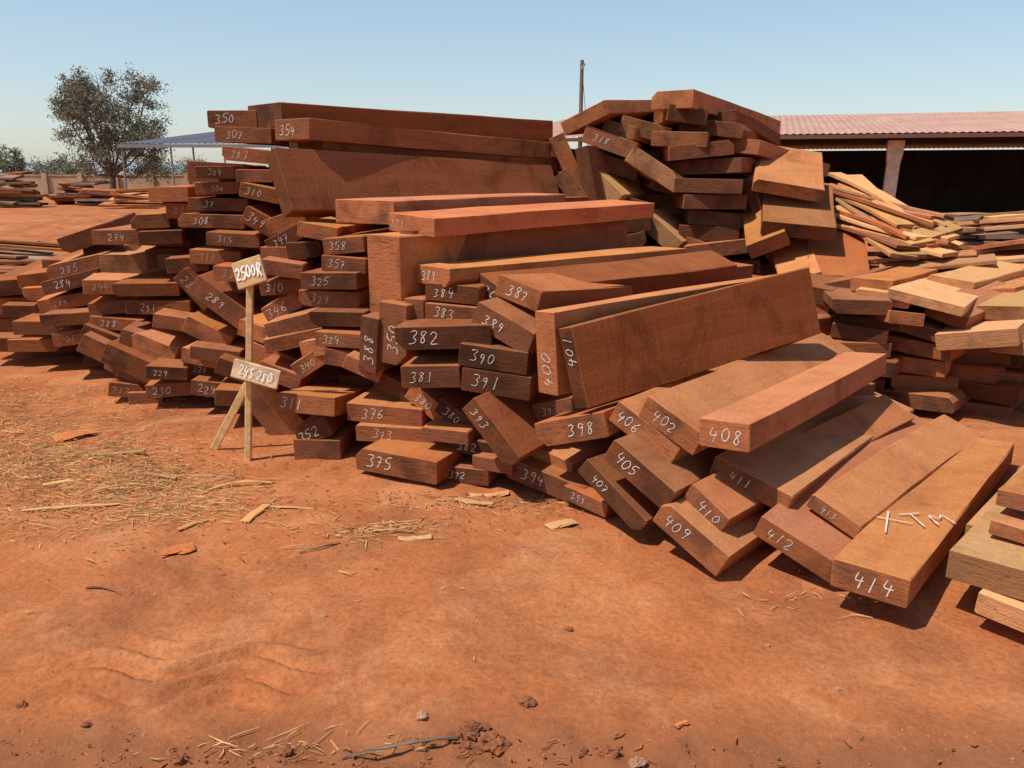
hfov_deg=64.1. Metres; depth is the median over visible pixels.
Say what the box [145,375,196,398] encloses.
timber
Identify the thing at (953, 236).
plank
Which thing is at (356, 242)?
timber
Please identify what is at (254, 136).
timber
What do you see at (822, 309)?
timber
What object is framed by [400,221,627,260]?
timber
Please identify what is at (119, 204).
plank
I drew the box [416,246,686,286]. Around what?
timber
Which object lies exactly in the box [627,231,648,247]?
timber
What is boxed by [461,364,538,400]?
timber
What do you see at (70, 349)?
timber
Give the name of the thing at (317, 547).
wood offcut
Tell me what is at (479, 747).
earth clod
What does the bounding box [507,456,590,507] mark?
timber
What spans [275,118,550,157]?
timber
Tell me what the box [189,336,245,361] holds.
timber
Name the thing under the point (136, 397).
timber
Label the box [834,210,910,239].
plank
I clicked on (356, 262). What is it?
timber
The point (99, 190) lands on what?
plank
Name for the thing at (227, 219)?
timber
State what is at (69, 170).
shrub tree
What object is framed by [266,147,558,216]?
timber
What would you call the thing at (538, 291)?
timber
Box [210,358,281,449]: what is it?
number sign
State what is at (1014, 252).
plank
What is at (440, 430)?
timber
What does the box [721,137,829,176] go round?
timber
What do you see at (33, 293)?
timber
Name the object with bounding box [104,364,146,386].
timber
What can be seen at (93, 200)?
plank
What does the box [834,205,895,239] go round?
plank
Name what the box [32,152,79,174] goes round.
shrub tree
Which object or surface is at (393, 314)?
timber
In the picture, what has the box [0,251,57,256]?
plank
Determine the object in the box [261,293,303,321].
timber
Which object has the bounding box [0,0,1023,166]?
sky
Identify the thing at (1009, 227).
plank
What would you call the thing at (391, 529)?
wood offcut
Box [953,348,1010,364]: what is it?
timber
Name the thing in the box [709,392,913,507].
timber
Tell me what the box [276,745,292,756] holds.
earth clod
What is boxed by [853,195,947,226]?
plank
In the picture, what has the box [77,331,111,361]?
timber
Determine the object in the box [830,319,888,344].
timber
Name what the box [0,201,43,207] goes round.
plank
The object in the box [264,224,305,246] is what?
timber
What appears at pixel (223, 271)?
timber
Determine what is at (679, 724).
wood offcut
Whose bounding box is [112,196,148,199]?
plank
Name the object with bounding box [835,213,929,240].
plank
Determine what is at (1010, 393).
timber
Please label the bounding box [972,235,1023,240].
plank
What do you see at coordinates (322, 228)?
timber
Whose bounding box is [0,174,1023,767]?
ground
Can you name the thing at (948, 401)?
timber
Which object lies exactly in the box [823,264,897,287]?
timber
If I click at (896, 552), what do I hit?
timber
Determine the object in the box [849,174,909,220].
plank
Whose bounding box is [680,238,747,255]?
timber
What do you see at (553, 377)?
timber
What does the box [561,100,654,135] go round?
timber
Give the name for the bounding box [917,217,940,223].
plank
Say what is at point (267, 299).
timber
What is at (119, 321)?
timber
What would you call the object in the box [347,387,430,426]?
timber
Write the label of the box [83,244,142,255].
timber
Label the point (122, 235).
timber
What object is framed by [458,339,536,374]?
timber
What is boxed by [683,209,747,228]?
timber
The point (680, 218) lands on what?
timber
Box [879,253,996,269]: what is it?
plank
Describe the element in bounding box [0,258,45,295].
timber
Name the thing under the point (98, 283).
timber
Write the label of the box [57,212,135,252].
timber
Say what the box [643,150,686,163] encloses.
timber
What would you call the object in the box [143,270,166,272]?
timber
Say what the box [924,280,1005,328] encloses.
timber
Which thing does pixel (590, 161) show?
timber
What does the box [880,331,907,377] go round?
timber
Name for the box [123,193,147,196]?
plank
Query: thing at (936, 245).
plank
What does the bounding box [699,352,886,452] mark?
timber
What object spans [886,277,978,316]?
timber
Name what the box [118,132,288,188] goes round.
open canopy
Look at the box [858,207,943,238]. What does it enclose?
plank
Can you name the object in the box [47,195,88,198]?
plank
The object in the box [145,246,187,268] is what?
timber
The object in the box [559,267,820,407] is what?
timber
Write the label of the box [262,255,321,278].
timber
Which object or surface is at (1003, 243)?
plank
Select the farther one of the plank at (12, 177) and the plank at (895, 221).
the plank at (12, 177)
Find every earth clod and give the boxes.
[15,700,27,708]
[80,721,92,728]
[169,752,186,766]
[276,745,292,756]
[446,729,463,743]
[457,740,473,749]
[459,719,489,740]
[472,741,487,753]
[477,730,506,743]
[485,738,511,755]
[517,696,536,707]
[564,626,572,631]
[577,746,587,754]
[597,744,619,758]
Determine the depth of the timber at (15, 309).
7.40 m
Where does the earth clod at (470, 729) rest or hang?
on the ground
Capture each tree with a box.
[0,143,7,172]
[0,144,30,174]
[7,156,60,174]
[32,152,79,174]
[44,149,103,174]
[45,62,176,188]
[130,156,174,174]
[149,153,186,174]
[169,155,205,174]
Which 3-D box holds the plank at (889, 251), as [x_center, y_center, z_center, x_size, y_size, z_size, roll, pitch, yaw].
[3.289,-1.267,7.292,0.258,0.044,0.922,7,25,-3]
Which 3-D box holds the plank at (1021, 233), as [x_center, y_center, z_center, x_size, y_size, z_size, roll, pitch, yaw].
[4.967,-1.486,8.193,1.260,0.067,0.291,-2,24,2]
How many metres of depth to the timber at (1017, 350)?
5.46 m
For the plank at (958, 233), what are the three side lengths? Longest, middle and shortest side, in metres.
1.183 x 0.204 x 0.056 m
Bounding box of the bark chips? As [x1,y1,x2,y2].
[0,415,1023,767]
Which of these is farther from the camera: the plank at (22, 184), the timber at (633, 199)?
the plank at (22, 184)
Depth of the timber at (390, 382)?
4.97 m
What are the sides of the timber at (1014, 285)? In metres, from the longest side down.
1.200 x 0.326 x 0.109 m
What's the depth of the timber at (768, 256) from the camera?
7.79 m
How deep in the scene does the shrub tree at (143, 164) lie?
96.51 m
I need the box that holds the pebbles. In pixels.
[0,436,1023,767]
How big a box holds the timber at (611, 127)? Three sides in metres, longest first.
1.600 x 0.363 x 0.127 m
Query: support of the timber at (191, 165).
on the timber at (208, 188)
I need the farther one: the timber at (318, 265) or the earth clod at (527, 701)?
the timber at (318, 265)
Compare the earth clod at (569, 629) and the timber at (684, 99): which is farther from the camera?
the timber at (684, 99)
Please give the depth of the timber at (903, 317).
5.67 m
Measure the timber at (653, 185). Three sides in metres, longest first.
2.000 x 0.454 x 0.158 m
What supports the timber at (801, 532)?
on the ground
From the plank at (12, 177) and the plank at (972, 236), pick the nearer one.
the plank at (972, 236)
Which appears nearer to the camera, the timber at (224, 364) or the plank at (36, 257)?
the timber at (224, 364)
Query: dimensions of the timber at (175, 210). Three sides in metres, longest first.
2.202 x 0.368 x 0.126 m
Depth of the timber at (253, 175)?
5.80 m
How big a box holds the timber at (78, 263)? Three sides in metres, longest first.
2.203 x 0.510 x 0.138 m
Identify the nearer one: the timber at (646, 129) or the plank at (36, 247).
the timber at (646, 129)
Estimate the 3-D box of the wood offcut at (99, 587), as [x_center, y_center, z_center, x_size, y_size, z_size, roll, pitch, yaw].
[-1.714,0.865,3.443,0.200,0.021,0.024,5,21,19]
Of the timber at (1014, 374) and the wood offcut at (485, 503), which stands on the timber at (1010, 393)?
the timber at (1014, 374)
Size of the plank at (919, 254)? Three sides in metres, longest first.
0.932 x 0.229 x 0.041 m
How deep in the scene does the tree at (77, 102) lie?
58.09 m
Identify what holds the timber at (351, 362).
on the timber at (390, 382)
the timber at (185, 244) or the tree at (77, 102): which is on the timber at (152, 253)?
the timber at (185, 244)
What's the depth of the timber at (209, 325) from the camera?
6.03 m
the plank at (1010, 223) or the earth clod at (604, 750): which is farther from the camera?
the plank at (1010, 223)
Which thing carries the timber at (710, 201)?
on the timber at (709, 217)
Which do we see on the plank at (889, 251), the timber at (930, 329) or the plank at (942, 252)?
the plank at (942, 252)
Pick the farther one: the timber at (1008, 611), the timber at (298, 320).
the timber at (298, 320)
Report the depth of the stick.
2.49 m
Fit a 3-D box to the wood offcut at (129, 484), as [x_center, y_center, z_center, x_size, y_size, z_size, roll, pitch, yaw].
[-2.119,0.571,4.533,0.400,0.040,0.017,-1,12,-5]
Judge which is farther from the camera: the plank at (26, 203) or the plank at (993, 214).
the plank at (26, 203)
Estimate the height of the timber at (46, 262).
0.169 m
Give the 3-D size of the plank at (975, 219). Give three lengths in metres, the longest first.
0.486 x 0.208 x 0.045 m
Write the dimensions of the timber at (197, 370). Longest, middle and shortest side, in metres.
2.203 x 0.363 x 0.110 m
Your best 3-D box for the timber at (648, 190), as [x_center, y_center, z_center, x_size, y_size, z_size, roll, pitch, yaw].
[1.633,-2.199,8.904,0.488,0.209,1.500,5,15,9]
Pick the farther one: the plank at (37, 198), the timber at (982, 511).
the plank at (37, 198)
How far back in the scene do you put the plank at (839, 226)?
7.46 m
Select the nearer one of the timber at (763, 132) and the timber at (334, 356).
the timber at (334, 356)
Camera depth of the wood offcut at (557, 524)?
4.06 m
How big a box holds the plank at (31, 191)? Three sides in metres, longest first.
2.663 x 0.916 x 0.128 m
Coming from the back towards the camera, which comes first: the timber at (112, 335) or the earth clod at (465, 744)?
the timber at (112, 335)
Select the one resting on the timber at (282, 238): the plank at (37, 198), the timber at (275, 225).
the timber at (275, 225)
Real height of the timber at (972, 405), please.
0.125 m
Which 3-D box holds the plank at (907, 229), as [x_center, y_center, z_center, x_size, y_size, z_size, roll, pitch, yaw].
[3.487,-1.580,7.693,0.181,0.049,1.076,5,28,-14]
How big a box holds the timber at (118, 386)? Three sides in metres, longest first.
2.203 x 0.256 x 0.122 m
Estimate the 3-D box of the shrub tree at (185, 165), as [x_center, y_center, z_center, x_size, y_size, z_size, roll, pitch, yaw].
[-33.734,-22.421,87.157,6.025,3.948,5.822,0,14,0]
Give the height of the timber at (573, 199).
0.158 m
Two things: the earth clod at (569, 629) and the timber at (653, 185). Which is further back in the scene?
the timber at (653, 185)
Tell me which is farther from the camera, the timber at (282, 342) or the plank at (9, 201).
the plank at (9, 201)
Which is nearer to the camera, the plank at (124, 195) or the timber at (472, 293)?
the timber at (472, 293)
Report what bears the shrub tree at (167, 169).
on the ground
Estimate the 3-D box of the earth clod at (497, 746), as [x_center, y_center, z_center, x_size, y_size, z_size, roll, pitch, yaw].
[-0.045,1.120,2.522,0.079,0.052,0.076,6,16,21]
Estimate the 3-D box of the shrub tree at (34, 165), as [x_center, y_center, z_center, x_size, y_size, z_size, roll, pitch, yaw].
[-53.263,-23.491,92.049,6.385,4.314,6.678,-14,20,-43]
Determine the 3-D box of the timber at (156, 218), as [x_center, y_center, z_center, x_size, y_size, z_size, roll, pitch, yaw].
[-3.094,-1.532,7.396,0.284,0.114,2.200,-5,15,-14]
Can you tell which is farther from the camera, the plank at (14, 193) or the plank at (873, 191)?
the plank at (14, 193)
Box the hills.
[0,161,183,173]
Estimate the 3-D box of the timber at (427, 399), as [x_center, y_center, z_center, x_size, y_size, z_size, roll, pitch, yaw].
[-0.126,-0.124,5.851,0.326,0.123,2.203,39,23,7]
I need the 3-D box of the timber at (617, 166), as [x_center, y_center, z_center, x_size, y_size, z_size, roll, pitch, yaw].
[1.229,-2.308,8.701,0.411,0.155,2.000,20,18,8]
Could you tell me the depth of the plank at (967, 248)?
7.84 m
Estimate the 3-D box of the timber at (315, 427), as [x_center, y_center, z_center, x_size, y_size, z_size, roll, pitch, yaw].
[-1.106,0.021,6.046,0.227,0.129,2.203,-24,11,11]
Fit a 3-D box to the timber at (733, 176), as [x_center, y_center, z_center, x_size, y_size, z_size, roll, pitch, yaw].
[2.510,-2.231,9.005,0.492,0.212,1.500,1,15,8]
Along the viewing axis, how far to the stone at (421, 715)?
2.65 m
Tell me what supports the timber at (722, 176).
on the timber at (707, 185)
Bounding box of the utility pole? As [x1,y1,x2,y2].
[578,60,588,147]
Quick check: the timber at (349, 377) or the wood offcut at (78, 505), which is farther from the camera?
the timber at (349, 377)
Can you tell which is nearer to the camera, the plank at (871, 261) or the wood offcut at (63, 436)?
the wood offcut at (63, 436)
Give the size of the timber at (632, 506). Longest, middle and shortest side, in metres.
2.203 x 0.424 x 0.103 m
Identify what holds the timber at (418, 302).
on the timber at (419, 334)
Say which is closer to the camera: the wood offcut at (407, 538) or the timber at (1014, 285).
the wood offcut at (407, 538)
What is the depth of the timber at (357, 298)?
5.25 m
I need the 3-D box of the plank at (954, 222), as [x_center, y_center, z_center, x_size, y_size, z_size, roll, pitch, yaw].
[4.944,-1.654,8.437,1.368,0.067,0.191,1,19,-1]
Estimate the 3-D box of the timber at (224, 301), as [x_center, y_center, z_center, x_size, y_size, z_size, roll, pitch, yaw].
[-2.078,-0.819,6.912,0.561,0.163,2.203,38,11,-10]
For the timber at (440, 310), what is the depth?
4.68 m
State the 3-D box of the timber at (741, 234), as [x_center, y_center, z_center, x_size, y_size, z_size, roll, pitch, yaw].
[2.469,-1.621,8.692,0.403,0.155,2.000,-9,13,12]
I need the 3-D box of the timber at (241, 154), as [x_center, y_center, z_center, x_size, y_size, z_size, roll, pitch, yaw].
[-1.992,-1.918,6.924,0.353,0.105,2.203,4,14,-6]
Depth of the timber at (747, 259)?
8.00 m
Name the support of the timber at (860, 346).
on the timber at (894, 364)
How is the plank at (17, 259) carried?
on the plank
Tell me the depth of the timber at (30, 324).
7.08 m
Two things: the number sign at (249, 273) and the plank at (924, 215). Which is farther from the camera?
the plank at (924, 215)
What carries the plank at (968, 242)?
on the plank at (967, 248)
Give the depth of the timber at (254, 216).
5.71 m
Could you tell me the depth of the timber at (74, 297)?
7.03 m
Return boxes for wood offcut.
[21,503,123,510]
[43,478,73,485]
[51,428,101,441]
[85,586,121,594]
[92,449,144,455]
[92,483,166,491]
[143,472,177,478]
[158,542,195,557]
[177,519,208,530]
[206,480,271,490]
[241,504,270,522]
[270,505,321,509]
[299,542,340,552]
[373,528,413,532]
[398,534,431,540]
[454,497,493,505]
[469,490,508,496]
[544,518,578,529]
[674,719,688,727]
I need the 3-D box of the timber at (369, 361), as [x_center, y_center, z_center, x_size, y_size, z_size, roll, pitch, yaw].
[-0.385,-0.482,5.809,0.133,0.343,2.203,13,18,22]
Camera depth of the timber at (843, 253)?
7.22 m
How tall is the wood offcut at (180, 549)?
0.012 m
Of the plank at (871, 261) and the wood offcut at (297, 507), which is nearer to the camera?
the wood offcut at (297, 507)
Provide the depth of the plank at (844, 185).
8.09 m
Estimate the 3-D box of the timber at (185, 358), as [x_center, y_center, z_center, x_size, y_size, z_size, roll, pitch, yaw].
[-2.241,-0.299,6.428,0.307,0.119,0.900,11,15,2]
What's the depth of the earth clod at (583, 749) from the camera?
2.51 m
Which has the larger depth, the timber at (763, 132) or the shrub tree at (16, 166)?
the shrub tree at (16, 166)
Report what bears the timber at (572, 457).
on the timber at (541, 475)
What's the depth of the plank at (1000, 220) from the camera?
8.26 m
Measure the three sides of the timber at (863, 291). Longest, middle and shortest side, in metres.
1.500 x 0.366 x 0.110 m
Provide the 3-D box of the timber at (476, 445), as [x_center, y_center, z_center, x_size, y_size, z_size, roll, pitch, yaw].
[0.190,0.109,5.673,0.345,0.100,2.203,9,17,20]
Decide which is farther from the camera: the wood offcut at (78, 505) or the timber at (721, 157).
the timber at (721, 157)
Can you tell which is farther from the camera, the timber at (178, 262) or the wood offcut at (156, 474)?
the timber at (178, 262)
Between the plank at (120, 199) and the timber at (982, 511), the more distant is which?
the plank at (120, 199)
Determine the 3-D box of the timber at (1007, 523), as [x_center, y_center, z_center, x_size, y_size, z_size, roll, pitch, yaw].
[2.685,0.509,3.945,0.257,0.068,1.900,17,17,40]
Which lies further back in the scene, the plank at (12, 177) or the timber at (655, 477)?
the plank at (12, 177)
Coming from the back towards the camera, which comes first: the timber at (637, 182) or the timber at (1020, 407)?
the timber at (637, 182)
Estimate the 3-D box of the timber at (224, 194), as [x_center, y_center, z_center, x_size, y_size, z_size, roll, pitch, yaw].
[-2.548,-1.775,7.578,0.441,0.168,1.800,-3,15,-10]
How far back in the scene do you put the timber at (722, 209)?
8.20 m
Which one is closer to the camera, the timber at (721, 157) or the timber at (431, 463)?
the timber at (431, 463)
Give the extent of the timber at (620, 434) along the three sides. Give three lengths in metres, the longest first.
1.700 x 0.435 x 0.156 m
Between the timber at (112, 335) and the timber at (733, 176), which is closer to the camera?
the timber at (112, 335)
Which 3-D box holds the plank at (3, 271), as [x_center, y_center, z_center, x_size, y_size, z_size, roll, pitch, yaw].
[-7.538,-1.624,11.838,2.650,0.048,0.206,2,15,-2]
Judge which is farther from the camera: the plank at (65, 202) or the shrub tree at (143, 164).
the shrub tree at (143, 164)
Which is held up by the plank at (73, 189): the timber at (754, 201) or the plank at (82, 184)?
the plank at (82, 184)
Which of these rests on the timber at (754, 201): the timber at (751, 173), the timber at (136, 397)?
the timber at (751, 173)
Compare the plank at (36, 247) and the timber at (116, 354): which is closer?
the timber at (116, 354)
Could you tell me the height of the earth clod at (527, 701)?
0.037 m
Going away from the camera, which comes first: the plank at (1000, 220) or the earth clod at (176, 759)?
the earth clod at (176, 759)
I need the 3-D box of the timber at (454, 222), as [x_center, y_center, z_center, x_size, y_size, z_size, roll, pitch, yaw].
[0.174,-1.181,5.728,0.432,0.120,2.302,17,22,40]
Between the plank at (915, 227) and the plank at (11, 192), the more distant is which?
the plank at (11, 192)
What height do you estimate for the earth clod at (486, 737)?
0.052 m
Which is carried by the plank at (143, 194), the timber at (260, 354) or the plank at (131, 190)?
the plank at (131, 190)
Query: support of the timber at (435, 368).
on the timber
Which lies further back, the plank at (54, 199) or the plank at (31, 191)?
the plank at (54, 199)
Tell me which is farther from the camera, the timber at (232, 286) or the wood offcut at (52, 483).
the timber at (232, 286)
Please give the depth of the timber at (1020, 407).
6.10 m
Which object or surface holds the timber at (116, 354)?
on the timber at (159, 388)
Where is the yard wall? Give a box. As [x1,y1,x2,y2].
[15,173,198,193]
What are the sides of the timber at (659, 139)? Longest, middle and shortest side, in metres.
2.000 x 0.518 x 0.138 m
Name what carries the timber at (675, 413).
on the timber at (626, 418)
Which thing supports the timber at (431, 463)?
on the timber
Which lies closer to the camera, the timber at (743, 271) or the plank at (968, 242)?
the timber at (743, 271)
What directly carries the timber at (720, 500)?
on the timber at (695, 533)
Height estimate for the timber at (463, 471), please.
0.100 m
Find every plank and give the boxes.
[0,175,23,179]
[0,181,34,184]
[0,185,22,187]
[0,187,39,193]
[0,191,23,192]
[0,193,30,194]
[0,194,48,196]
[0,196,24,205]
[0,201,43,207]
[0,202,47,204]
[0,240,58,245]
[0,243,65,251]
[0,247,52,254]
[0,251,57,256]
[0,254,28,258]
[0,258,39,259]
[0,260,36,263]
[0,265,22,269]
[0,270,11,273]
[2,193,45,199]
[4,171,31,174]
[14,184,29,185]
[24,198,42,200]
[27,256,48,258]
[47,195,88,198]
[53,198,74,200]
[55,201,75,203]
[57,187,72,190]
[57,190,90,196]
[58,182,93,187]
[60,183,100,185]
[62,186,80,191]
[65,180,108,186]
[74,199,108,202]
[75,202,100,205]
[78,192,107,196]
[80,188,111,195]
[82,188,115,192]
[87,196,109,198]
[98,202,165,206]
[109,198,163,202]
[110,192,146,198]
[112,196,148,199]
[115,189,147,192]
[115,197,137,201]
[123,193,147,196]
[824,183,953,220]
[828,172,907,211]
[828,183,945,219]
[833,187,918,228]
[833,190,939,227]
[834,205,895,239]
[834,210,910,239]
[835,198,893,235]
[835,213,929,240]
[836,224,950,256]
[837,183,908,213]
[842,187,915,227]
[842,226,919,250]
[848,185,919,229]
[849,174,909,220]
[849,225,957,257]
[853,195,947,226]
[856,234,917,259]
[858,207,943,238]
[862,209,912,232]
[867,252,886,255]
[868,259,874,264]
[869,215,963,249]
[875,251,982,264]
[879,204,962,235]
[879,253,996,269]
[882,231,935,246]
[898,249,926,257]
[906,216,962,235]
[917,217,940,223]
[925,238,943,247]
[934,239,958,249]
[939,233,959,240]
[944,212,979,216]
[944,215,982,222]
[949,221,998,225]
[955,239,981,245]
[956,217,1023,225]
[958,248,1023,253]
[959,231,1018,238]
[962,228,983,234]
[962,246,972,249]
[967,211,1023,216]
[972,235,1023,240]
[972,239,1023,249]
[978,230,1023,241]
[980,224,1023,230]
[980,241,997,244]
[982,214,1023,219]
[988,221,1023,225]
[989,249,1023,256]
[991,229,1023,232]
[996,255,1023,262]
[998,244,1023,248]
[1005,264,1023,268]
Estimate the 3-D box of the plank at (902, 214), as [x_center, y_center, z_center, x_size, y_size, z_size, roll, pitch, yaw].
[3.497,-1.652,7.703,0.163,0.042,1.199,8,22,-33]
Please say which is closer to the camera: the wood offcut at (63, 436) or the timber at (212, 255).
the wood offcut at (63, 436)
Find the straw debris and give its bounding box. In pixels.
[0,376,878,759]
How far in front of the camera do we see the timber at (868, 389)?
5.45 m
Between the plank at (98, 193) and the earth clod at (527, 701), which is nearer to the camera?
the earth clod at (527, 701)
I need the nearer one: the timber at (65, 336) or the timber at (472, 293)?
the timber at (472, 293)
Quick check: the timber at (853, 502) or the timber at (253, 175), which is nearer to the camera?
the timber at (853, 502)
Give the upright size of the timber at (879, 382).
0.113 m
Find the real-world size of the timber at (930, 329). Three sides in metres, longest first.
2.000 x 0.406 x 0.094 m
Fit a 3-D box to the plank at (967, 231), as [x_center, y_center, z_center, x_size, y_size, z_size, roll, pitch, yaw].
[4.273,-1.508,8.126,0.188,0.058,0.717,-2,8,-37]
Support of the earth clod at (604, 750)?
on the ground
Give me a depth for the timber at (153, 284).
6.33 m
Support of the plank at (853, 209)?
on the plank at (889, 228)
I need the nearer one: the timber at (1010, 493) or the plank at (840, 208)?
the timber at (1010, 493)
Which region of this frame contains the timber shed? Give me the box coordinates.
[553,111,1023,211]
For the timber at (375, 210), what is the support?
on the timber at (573, 199)
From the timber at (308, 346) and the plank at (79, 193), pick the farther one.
the plank at (79, 193)
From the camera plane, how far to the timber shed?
36.54 m
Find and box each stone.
[416,711,428,720]
[628,756,647,767]
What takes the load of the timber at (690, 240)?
on the timber at (747, 259)
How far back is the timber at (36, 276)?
7.35 m
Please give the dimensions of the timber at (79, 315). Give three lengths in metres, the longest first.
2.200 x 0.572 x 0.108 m
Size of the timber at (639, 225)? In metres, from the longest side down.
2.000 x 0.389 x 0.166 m
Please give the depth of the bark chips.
3.87 m
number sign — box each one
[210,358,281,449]
[231,255,267,460]
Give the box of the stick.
[341,735,458,759]
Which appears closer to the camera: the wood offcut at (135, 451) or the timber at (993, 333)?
the wood offcut at (135, 451)
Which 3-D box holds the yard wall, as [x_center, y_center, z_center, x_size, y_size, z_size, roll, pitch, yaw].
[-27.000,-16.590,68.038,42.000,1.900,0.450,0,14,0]
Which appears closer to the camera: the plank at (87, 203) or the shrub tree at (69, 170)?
the plank at (87, 203)
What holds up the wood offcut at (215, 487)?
on the ground
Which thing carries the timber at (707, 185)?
on the timber at (710, 201)
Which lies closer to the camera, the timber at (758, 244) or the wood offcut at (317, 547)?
the wood offcut at (317, 547)
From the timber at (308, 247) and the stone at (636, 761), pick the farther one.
the timber at (308, 247)
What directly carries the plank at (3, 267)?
on the plank at (3, 271)
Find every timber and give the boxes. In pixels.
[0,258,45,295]
[0,294,28,314]
[0,315,19,331]
[0,332,43,351]
[1,300,45,317]
[7,335,65,351]
[12,313,76,334]
[16,264,49,288]
[22,286,70,300]
[37,286,102,312]
[39,305,89,326]
[40,268,100,295]
[42,249,82,267]
[44,344,78,355]
[46,249,114,279]
[51,324,83,346]
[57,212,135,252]
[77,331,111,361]
[79,322,120,340]
[82,272,138,293]
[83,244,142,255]
[84,355,104,366]
[87,294,135,315]
[90,313,152,330]
[91,224,177,244]
[99,245,171,273]
[100,338,154,382]
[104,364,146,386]
[108,375,144,397]
[112,273,185,296]
[119,317,154,347]
[125,293,198,313]
[128,389,167,404]
[131,207,177,228]
[131,328,198,359]
[137,226,192,244]
[137,241,188,246]
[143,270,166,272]
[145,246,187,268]
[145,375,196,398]
[146,357,192,379]
[147,185,208,201]
[152,308,200,330]
[165,247,213,273]
[166,202,219,218]
[173,267,212,310]
[178,211,250,228]
[181,308,241,343]
[181,340,216,367]
[183,362,221,375]
[187,161,265,181]
[187,196,266,211]
[187,270,266,328]
[189,228,224,248]
[189,245,260,264]
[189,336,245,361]
[191,374,224,396]
[195,166,268,178]
[195,181,257,194]
[206,228,269,247]
[207,110,257,127]
[209,193,238,195]
[213,261,275,281]
[214,126,288,146]
[214,353,259,382]
[215,377,244,406]
[222,146,270,163]
[223,281,259,293]
[236,169,272,182]
[237,313,267,343]
[239,182,278,203]
[240,202,281,236]
[241,247,260,253]
[243,383,310,434]
[248,102,552,141]
[253,341,301,362]
[254,290,282,303]
[259,276,300,295]
[260,246,313,259]
[260,354,325,388]
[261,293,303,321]
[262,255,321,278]
[263,326,329,353]
[264,214,330,235]
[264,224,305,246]
[264,306,318,337]
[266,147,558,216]
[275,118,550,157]
[277,379,373,416]
[286,238,323,257]
[289,142,560,171]
[290,351,324,378]
[293,413,347,439]
[293,420,360,459]
[297,216,388,239]
[299,286,369,307]
[299,338,326,356]
[300,268,368,289]
[309,302,369,326]
[315,260,321,268]
[315,326,360,348]
[322,226,395,254]
[322,251,368,273]
[324,347,355,366]
[335,193,565,224]
[339,370,374,385]
[342,349,385,381]
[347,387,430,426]
[356,419,434,442]
[356,439,468,484]
[359,312,400,373]
[367,232,466,312]
[374,364,409,401]
[379,299,428,364]
[389,199,654,237]
[394,319,496,349]
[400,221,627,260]
[400,349,463,387]
[404,294,430,318]
[405,387,460,419]
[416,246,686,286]
[421,418,474,444]
[425,282,486,304]
[425,301,476,318]
[434,389,482,437]
[443,455,499,485]
[449,435,494,454]
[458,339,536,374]
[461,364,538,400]
[463,390,553,464]
[471,297,536,353]
[472,452,513,474]
[478,250,736,299]
[495,273,632,310]
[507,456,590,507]
[530,435,618,471]
[532,392,582,420]
[534,384,662,445]
[535,274,776,395]
[549,132,580,183]
[555,168,586,196]
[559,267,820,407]
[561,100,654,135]
[563,483,614,517]
[566,197,588,201]
[575,145,651,200]
[578,453,659,529]
[581,125,654,157]
[599,171,653,199]
[602,120,650,144]
[603,154,639,179]
[603,433,725,507]
[609,353,762,462]
[614,431,626,437]
[619,115,671,148]
[621,218,650,232]
[622,147,682,192]
[624,197,649,202]
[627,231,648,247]
[630,178,639,186]
[639,333,854,454]
[640,175,686,192]
[640,193,684,214]
[641,179,697,195]
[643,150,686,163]
[645,208,686,247]
[645,236,660,245]
[647,104,708,131]
[648,215,683,235]
[651,89,780,133]
[651,131,718,147]
[652,140,733,160]
[653,495,771,575]
[663,157,757,175]
[671,193,746,208]
[674,178,743,193]
[678,120,758,139]
[678,222,739,240]
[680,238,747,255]
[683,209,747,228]
[683,395,913,530]
[684,236,706,243]
[687,155,734,160]
[687,174,730,178]
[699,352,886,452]
[707,109,779,145]
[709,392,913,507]
[710,209,730,210]
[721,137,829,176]
[723,255,765,272]
[730,174,741,178]
[732,262,752,279]
[735,175,764,213]
[738,161,757,175]
[739,228,744,238]
[743,209,789,258]
[752,146,824,202]
[752,259,776,275]
[753,410,927,582]
[760,185,836,240]
[760,331,820,353]
[764,252,774,267]
[771,238,821,274]
[806,229,869,276]
[807,414,982,537]
[810,265,869,305]
[816,304,828,313]
[817,312,843,334]
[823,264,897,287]
[823,287,892,314]
[827,335,891,356]
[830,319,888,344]
[830,437,1013,607]
[839,304,925,331]
[849,382,874,395]
[850,266,937,290]
[855,287,911,308]
[867,310,924,326]
[872,377,884,393]
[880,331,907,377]
[881,380,903,403]
[883,386,971,413]
[884,372,958,389]
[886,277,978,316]
[887,332,966,361]
[900,354,952,377]
[901,316,947,341]
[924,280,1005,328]
[926,261,1023,288]
[935,319,1023,350]
[946,503,1023,600]
[947,362,1004,383]
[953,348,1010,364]
[956,398,1012,417]
[958,380,1023,406]
[965,465,1023,533]
[974,589,1023,632]
[976,290,1023,319]
[988,507,1023,543]
[989,277,1023,292]
[990,340,1023,355]
[996,469,1023,511]
[1001,367,1023,381]
[1004,354,1023,368]
[1012,399,1023,410]
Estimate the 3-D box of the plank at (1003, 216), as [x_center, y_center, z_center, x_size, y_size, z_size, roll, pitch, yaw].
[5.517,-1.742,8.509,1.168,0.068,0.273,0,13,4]
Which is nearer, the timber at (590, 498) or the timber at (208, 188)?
the timber at (590, 498)
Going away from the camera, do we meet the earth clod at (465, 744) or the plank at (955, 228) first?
the earth clod at (465, 744)
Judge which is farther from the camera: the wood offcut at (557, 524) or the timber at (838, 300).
the timber at (838, 300)
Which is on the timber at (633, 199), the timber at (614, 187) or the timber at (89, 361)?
the timber at (614, 187)
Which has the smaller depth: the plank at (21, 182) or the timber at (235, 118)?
the timber at (235, 118)
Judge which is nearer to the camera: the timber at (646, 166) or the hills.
the timber at (646, 166)
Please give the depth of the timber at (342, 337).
5.05 m
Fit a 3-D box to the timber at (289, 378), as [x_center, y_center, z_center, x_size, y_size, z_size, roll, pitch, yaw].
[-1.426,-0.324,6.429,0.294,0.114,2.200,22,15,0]

